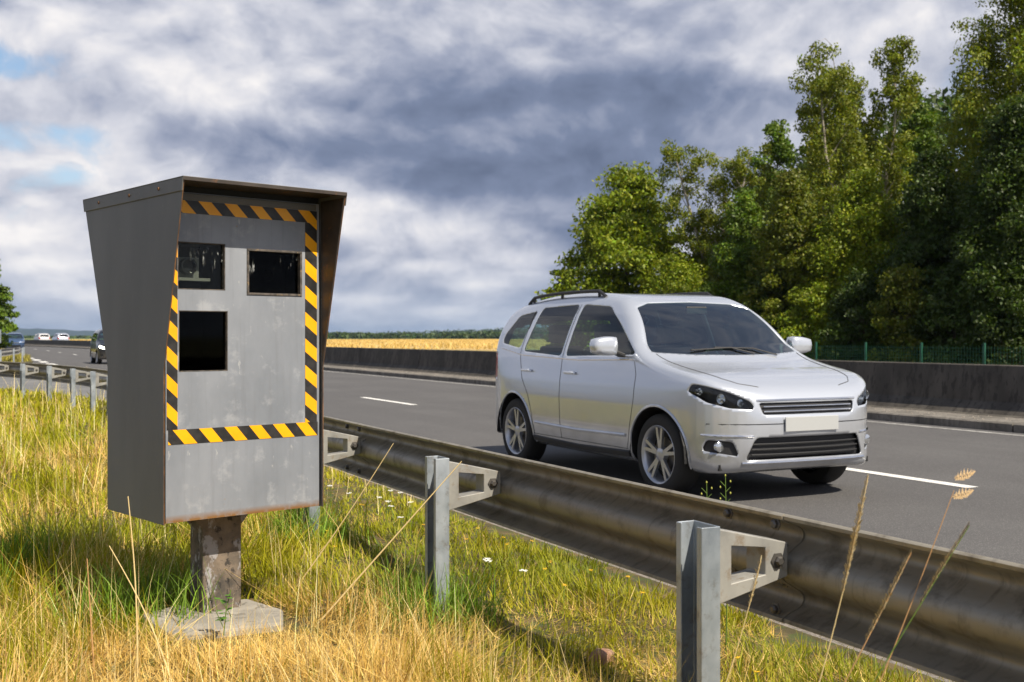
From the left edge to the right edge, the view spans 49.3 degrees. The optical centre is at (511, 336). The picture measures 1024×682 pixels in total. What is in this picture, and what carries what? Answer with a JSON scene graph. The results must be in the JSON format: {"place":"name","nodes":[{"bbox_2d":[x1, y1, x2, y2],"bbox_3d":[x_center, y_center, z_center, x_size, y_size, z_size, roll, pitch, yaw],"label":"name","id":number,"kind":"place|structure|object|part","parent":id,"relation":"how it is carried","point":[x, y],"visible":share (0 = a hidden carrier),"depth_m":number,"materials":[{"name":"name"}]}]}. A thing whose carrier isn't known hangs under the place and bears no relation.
{"place":"outdoors","nodes":[
{"label":"outdoors","id":0,"kind":"place"},
{"bbox_2d":[0,348,31,361],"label":"island grass","id":1,"kind":"structure","parent":0,"point":[18,357],"depth_m":54.06,"materials":[{"name":"plant"}]},
{"bbox_2d":[3,328,102,335],"bbox_3d":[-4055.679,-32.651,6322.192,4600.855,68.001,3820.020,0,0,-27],"label":"hills","id":2,"kind":"structure","parent":0,"point":[33,332],"depth_m":5603.39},
{"bbox_2d":[0,362,106,399],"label":"slip road","id":3,"kind":"structure","parent":0,"point":[31,385],"depth_m":29.20,"materials":[{"name":"grey asphalt"}]},
{"bbox_2d":[13,338,412,339],"bbox_3d":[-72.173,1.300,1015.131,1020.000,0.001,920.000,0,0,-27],"label":"green field","id":4,"kind":"structure","parent":0,"point":[90,338],"depth_m":820.33,"materials":[{"name":"plant"}]},
{"bbox_2d":[328,340,545,350],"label":"wheat field","id":5,"kind":"structure","parent":0,"point":[494,349],"depth_m":132.75,"materials":[{"name":"yellow plant"}]},
{"bbox_2d":[51,339,549,348],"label":"wheat stubble","id":6,"kind":"object","parent":5,"relation":"on","point":[484,342],"visible":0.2,"depth_m":179.50,"materials":[{"name":"beige plant"}]},
{"bbox_2d":[0,382,952,681],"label":"verge","id":7,"kind":"structure","parent":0,"point":[788,633],"depth_m":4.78,"materials":[{"name":"green plant"}]},
{"bbox_2d":[87,559,95,679],"bbox_3d":[-1.435,0.966,3.799,0.031,0.420,0.006,0,0,-4],"label":"grass stalk","id":8,"kind":"object","parent":7,"relation":"on","point":[90,621],"depth_m":3.80,"materials":[{"name":"brown plant"}]},
{"bbox_2d":[128,496,137,681],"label":"grass stalk","id":9,"kind":"object","parent":7,"relation":"on","point":[135,595],"depth_m":3.80,"materials":[{"name":"beige plant"}]},
{"bbox_2d":[109,546,171,681],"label":"grass stalk","id":10,"kind":"object","parent":7,"relation":"on","point":[147,619],"depth_m":3.70,"materials":[{"name":"beige plant"}]},
{"bbox_2d":[83,175,346,639],"bbox_3d":[-1.296,0.321,4.807,0.738,1.858,1.002,0,0,-42],"label":"speed camera","id":11,"kind":"object","parent":7,"relation":"on","point":[215,296],"visible":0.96,"depth_m":4.58,"materials":[{"name":"paint"}]},
{"bbox_2d":[178,241,224,290],"bbox_3d":[-1.312,-0.281,4.534,0.204,0.189,0.220,0,0,-42],"label":"window","id":12,"kind":"structure","parent":11,"relation":"in","point":[211,256],"depth_m":4.62,"materials":[{"name":"black glass"}]},
{"bbox_2d":[179,310,227,371],"bbox_3d":[-1.307,0.018,4.539,0.211,0.243,0.220,0,0,-42],"label":"window","id":13,"kind":"structure","parent":11,"relation":"in","point":[203,335],"depth_m":4.47,"materials":[{"name":"black glass"}]},
{"bbox_2d":[247,248,301,295],"bbox_3d":[-1.002,-0.268,4.679,0.259,0.191,0.032,0,0,-42],"label":"window","id":14,"kind":"structure","parent":11,"relation":"in","point":[269,272],"depth_m":4.69,"materials":[{"name":"black glass"}]},
{"bbox_2d":[214,590,231,634],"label":"leafy weed","id":15,"kind":"object","parent":7,"relation":"on","point":[223,617],"visible":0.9,"depth_m":4.26,"materials":[{"name":"green plant"}]},
{"bbox_2d":[297,443,393,585],"bbox_3d":[-0.784,0.840,5.201,0.465,0.685,0.006,0,0,0],"label":"grass stalk","id":16,"kind":"object","parent":7,"relation":"on","point":[343,520],"depth_m":5.20,"materials":[{"name":"beige plant"}]},
{"bbox_2d":[315,461,461,626],"bbox_3d":[-0.507,0.850,4.551,0.607,0.684,0.008,0,0,0],"label":"grass stalk","id":17,"kind":"object","parent":7,"relation":"on","point":[344,593],"depth_m":4.55,"materials":[{"name":"beige plant"}]},
{"bbox_2d":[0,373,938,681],"bbox_3d":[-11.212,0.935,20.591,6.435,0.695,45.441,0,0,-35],"label":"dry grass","id":18,"kind":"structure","parent":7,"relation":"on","point":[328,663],"depth_m":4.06,"materials":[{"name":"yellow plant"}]},
{"bbox_2d":[484,559,492,593],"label":"white flower","id":19,"kind":"object","parent":7,"relation":"on","point":[490,572],"visible":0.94,"depth_m":5.17,"materials":[{"name":"white plant"}]},
{"bbox_2d":[0,361,1023,681],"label":"guardrail","id":20,"kind":"object","parent":7,"relation":"on","point":[702,555],"visible":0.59,"depth_m":3.19,"materials":[{"name":"metal"}]},
{"bbox_2d":[520,569,527,599],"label":"white flower","id":21,"kind":"object","parent":7,"relation":"on","point":[523,580],"visible":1,"depth_m":4.96,"materials":[{"name":"white plant"}]},
{"bbox_2d":[589,648,613,666],"bbox_3d":[0.327,1.165,4.050,0.076,0.056,0.098,0,0,29],"label":"stone","id":22,"kind":"object","parent":7,"relation":"on","point":[605,653],"visible":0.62,"depth_m":4.02,"materials":[{"name":"grey stone"}]},
{"bbox_2d":[719,474,730,653],"bbox_3d":[0.804,0.909,4.202,0.044,0.783,0.011,0,0,5],"label":"weed","id":23,"kind":"object","parent":7,"relation":"on","point":[726,604],"visible":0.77,"depth_m":4.20,"materials":[{"name":"green plant"}]},
{"bbox_2d":[726,556,761,681],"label":"grass stalk","id":24,"kind":"object","parent":7,"relation":"on","point":[755,582],"depth_m":2.75,"materials":[{"name":"brown plant"}]},
{"bbox_2d":[819,474,868,681],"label":"grass stalk","id":25,"kind":"object","parent":7,"relation":"on","point":[853,542],"depth_m":2.45,"materials":[{"name":"brown plant"}]},
{"bbox_2d":[845,549,911,681],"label":"grass stalk","id":26,"kind":"object","parent":7,"relation":"on","point":[886,600],"depth_m":2.40,"materials":[{"name":"brown plant"}]},
{"bbox_2d":[874,522,969,681],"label":"grass stalk","id":27,"kind":"object","parent":7,"relation":"on","point":[938,572],"depth_m":2.40,"materials":[{"name":"beige"}]},
{"bbox_2d":[880,468,975,681],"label":"grass stalk","id":28,"kind":"object","parent":7,"relation":"on","point":[967,492],"depth_m":2.45,"materials":[{"name":"brown plant"}]},
{"bbox_2d":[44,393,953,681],"bbox_3d":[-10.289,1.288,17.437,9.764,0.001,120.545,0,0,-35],"label":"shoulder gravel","id":29,"kind":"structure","parent":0,"point":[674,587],"depth_m":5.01,"materials":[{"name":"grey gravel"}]},
{"bbox_2d":[0,0,1021,333],"label":"sky","id":30,"kind":"structure","parent":0,"point":[463,139],"materials":[{"name":"grey"}]},
{"bbox_2d":[2,346,1023,564],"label":"motorway","id":31,"kind":"structure","parent":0,"point":[990,508],"depth_m":10.99,"materials":[{"name":"grey asphalt"}]},
{"bbox_2d":[5,333,24,348],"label":"blue car","id":32,"kind":"object","parent":31,"relation":"on","point":[18,341],"visible":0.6,"depth_m":106.39,"materials":[{"name":"paint"}]},
{"bbox_2d":[31,358,56,364],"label":"slip road marking","id":33,"kind":"object","parent":31,"relation":"on","point":[41,361],"visible":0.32,"depth_m":58.32,"materials":[{"name":"paint"}]},
{"bbox_2d":[90,329,105,363],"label":"black car","id":34,"kind":"object","parent":31,"relation":"on","point":[97,351],"visible":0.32,"depth_m":53.39,"materials":[{"name":"paint"}]},
{"bbox_2d":[46,350,976,487],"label":"lane marking","id":35,"kind":"object","parent":31,"relation":"on","point":[914,478],"visible":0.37,"depth_m":10.33,"materials":[{"name":"paint"}]},
{"bbox_2d":[25,340,1023,432],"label":"concrete barrier","id":36,"kind":"object","parent":31,"relation":"on","point":[957,392],"visible":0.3,"depth_m":18.19,"materials":[{"name":"grey concrete"}]},
{"bbox_2d":[30,346,1023,435],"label":"edge line","id":37,"kind":"object","parent":31,"relation":"on","point":[867,421],"visible":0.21,"depth_m":16.46,"materials":[{"name":"paint"}]},
{"bbox_2d":[496,289,869,492],"bbox_3d":[1.410,0.425,10.684,2.398,1.751,4.274,0,0,-27],"label":"silver car","id":38,"kind":"object","parent":31,"relation":"on","point":[680,392],"visible":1,"depth_m":9.56,"materials":[{"name":"paint"}]},
{"bbox_3d":[0.552,-0.022,12.399,1.334,0.339,0.185,0,0,-27],"label":"rear window","id":39,"kind":"part","parent":38,"relation":"part of","materials":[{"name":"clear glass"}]},
{"bbox_3d":[1.474,-0.071,12.305,0.158,0.365,0.523,0,0,-27],"label":"side window","id":40,"kind":"part","parent":38,"relation":"part of","materials":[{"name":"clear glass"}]},
{"bbox_3d":[1.777,-0.063,11.690,0.209,0.486,0.795,0,0,-27],"label":"side window","id":41,"kind":"part","parent":38,"relation":"part of","materials":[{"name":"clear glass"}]},
{"bbox_3d":[2.256,-0.060,10.735,0.207,0.484,1.177,0,0,-27],"label":"side window","id":42,"kind":"part","parent":38,"relation":"part of","materials":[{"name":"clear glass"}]},
{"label":"traffic island","id":43,"kind":"structure","parent":31,"relation":"on","visible":0},
{"bbox_2d":[0,259,20,347],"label":"roadside tree","id":44,"kind":"object","parent":43,"relation":"on","point":[6,324],"visible":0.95,"depth_m":92.06,"materials":[{"name":"green plant"}]},
{"bbox_2d":[0,347,24,361],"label":"guardrail","id":45,"kind":"object","parent":43,"relation":"on","point":[9,351],"visible":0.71,"depth_m":49.30,"materials":[{"name":"metal"}]},
{"bbox_2d":[363,368,1018,420],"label":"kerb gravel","id":46,"kind":"structure","parent":0,"point":[875,408],"depth_m":17.90,"materials":[{"name":"grey gravel"}]},
{"bbox_2d":[384,347,1018,364],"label":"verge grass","id":47,"kind":"structure","parent":0,"point":[495,350],"depth_m":64.33,"materials":[{"name":"green plant"}]},
{"label":"ground","id":48,"kind":"structure","parent":0,"visible":0},
{"bbox_2d":[10,326,548,338],"bbox_3d":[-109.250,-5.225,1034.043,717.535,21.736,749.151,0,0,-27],"label":"hedge","id":49,"kind":"object","parent":48,"relation":"on","point":[537,333],"visible":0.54,"depth_m":696.57,"materials":[{"name":"green plant"}]},
{"bbox_2d":[534,160,691,349],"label":"maple tree","id":50,"kind":"object","parent":48,"relation":"on","point":[626,230],"visible":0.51,"depth_m":51.90,"materials":[{"name":"green plant"}]},
{"bbox_2d":[654,137,776,282],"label":"birch tree","id":51,"kind":"object","parent":48,"relation":"on","point":[708,218],"visible":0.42,"depth_m":49.67,"materials":[{"name":"green plant"}]},
{"bbox_2d":[732,119,814,269],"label":"ash tree","id":52,"kind":"object","parent":48,"relation":"on","point":[782,148],"visible":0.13,"depth_m":53.49,"materials":[{"name":"green plant"}]},
{"bbox_2d":[788,40,881,289],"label":"birch tree","id":53,"kind":"object","parent":48,"relation":"on","point":[833,84],"visible":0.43,"depth_m":44.70,"materials":[{"name":"green plant"}]},
{"bbox_2d":[783,166,910,361],"bbox_3d":[12.301,-2.160,39.187,5.380,7.625,4.176,0,0,20],"label":"willow tree","id":54,"kind":"object","parent":48,"relation":"on","point":[863,222],"visible":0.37,"depth_m":38.48,"materials":[{"name":"green plant"}]},
{"bbox_2d":[691,84,1023,276],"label":"wood foliage","id":55,"kind":"object","parent":48,"relation":"on","point":[941,107],"visible":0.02,"depth_m":63.92,"materials":[{"name":"green plant"}]},
{"bbox_2d":[856,34,925,224],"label":"birch tree","id":56,"kind":"object","parent":48,"relation":"on","point":[901,99],"visible":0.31,"depth_m":46.47,"materials":[{"name":"green plant"}]},
{"bbox_2d":[880,89,942,266],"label":"ash tree","id":57,"kind":"object","parent":48,"relation":"on","point":[920,123],"visible":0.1,"depth_m":49.51,"materials":[{"name":"green plant"}]},
{"bbox_2d":[866,145,969,358],"bbox_3d":[13.674,-2.300,36.004,4.612,7.896,4.000,0,0,-27],"label":"oak tree","id":58,"kind":"object","parent":48,"relation":"on","point":[924,211],"visible":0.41,"depth_m":35.44,"materials":[{"name":"green plant"}]},
{"bbox_2d":[932,0,1023,256],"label":"weeping birch","id":59,"kind":"object","parent":48,"relation":"on","point":[983,51],"visible":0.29,"depth_m":36.59,"materials":[{"name":"green plant"}]},
{"bbox_2d":[940,94,1023,364],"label":"oak tree","id":60,"kind":"object","parent":48,"relation":"on","point":[993,222],"visible":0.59,"depth_m":32.44,"materials":[{"name":"green plant"}]},
{"bbox_2d":[964,25,1023,248],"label":"birch tree","id":61,"kind":"object","parent":48,"relation":"on","point":[1018,60],"visible":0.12,"depth_m":34.46,"materials":[{"name":"green plant"}]},
{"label":"far verge","id":62,"kind":"structure","parent":0,"visible":0},
{"bbox_2d":[539,269,572,345],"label":"shrub","id":63,"kind":"object","parent":62,"relation":"on","point":[550,291],"visible":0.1,"depth_m":54.84,"materials":[{"name":"green plant"}]},
{"bbox_2d":[639,252,709,293],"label":"shrub","id":64,"kind":"object","parent":62,"relation":"on","point":[681,278],"visible":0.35,"depth_m":46.39,"materials":[{"name":"green plant"}]},
{"bbox_2d":[699,270,754,308],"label":"shrub","id":65,"kind":"object","parent":62,"relation":"on","point":[714,279],"visible":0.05,"depth_m":43.20,"materials":[{"name":"green plant"}]},
{"bbox_2d":[698,186,775,313],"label":"hazel tree","id":66,"kind":"object","parent":62,"relation":"on","point":[733,259],"visible":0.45,"depth_m":42.38,"materials":[{"name":"green plant"}]},
{"bbox_2d":[743,265,800,335],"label":"shrub","id":67,"kind":"object","parent":62,"relation":"on","point":[785,290],"visible":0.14,"depth_m":40.55,"materials":[{"name":"green plant"}]},
{"bbox_2d":[737,166,834,339],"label":"willow tree","id":68,"kind":"object","parent":62,"relation":"on","point":[792,222],"visible":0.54,"depth_m":40.16,"materials":[{"name":"green plant"}]},
{"bbox_2d":[771,275,853,360],"bbox_3d":[10.443,-0.268,38.505,2.956,3.720,2.428,0,0,12],"label":"shrub","id":69,"kind":"object","parent":62,"relation":"on","point":[813,302],"visible":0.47,"depth_m":38.03,"materials":[{"name":"green plant"}]},
{"bbox_2d":[813,265,894,361],"bbox_3d":[11.511,-0.378,36.638,2.777,3.943,2.972,0,0,34],"label":"shrub","id":70,"kind":"object","parent":62,"relation":"on","point":[854,328],"visible":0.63,"depth_m":36.21,"materials":[{"name":"green plant"}]},
{"bbox_2d":[866,263,946,362],"bbox_3d":[12.423,-0.400,35.001,2.708,3.909,2.735,0,0,-27],"label":"shrub","id":71,"kind":"object","parent":62,"relation":"on","point":[897,278],"visible":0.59,"depth_m":34.52,"materials":[{"name":"green plant"}]},
{"bbox_2d":[805,342,1023,364],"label":"wire fence","id":72,"kind":"object","parent":62,"relation":"on","point":[984,359],"visible":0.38,"depth_m":32.19,"materials":[{"name":"green metal"}]},
{"bbox_2d":[906,262,987,363],"bbox_3d":[13.291,-0.305,33.451,2.920,3.911,2.885,0,0,-27],"label":"shrub","id":73,"kind":"object","parent":62,"relation":"on","point":[937,322],"visible":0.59,"depth_m":33.15,"materials":[{"name":"green plant"}]},
{"bbox_2d":[956,245,1023,364],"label":"shrub","id":74,"kind":"object","parent":62,"relation":"on","point":[994,275],"visible":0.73,"depth_m":31.46,"materials":[{"name":"green plant"}]},
{"label":"opposite carriageway","id":75,"kind":"structure","parent":0,"visible":0},
{"bbox_2d":[34,333,49,339],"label":"white car","id":76,"kind":"object","parent":75,"relation":"on","point":[42,336],"visible":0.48,"depth_m":170.49,"materials":[{"name":"paint"}]},
{"bbox_2d":[52,333,68,339],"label":"white car","id":77,"kind":"object","parent":75,"relation":"on","point":[61,336],"visible":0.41,"depth_m":162.37,"materials":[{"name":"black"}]}
]}

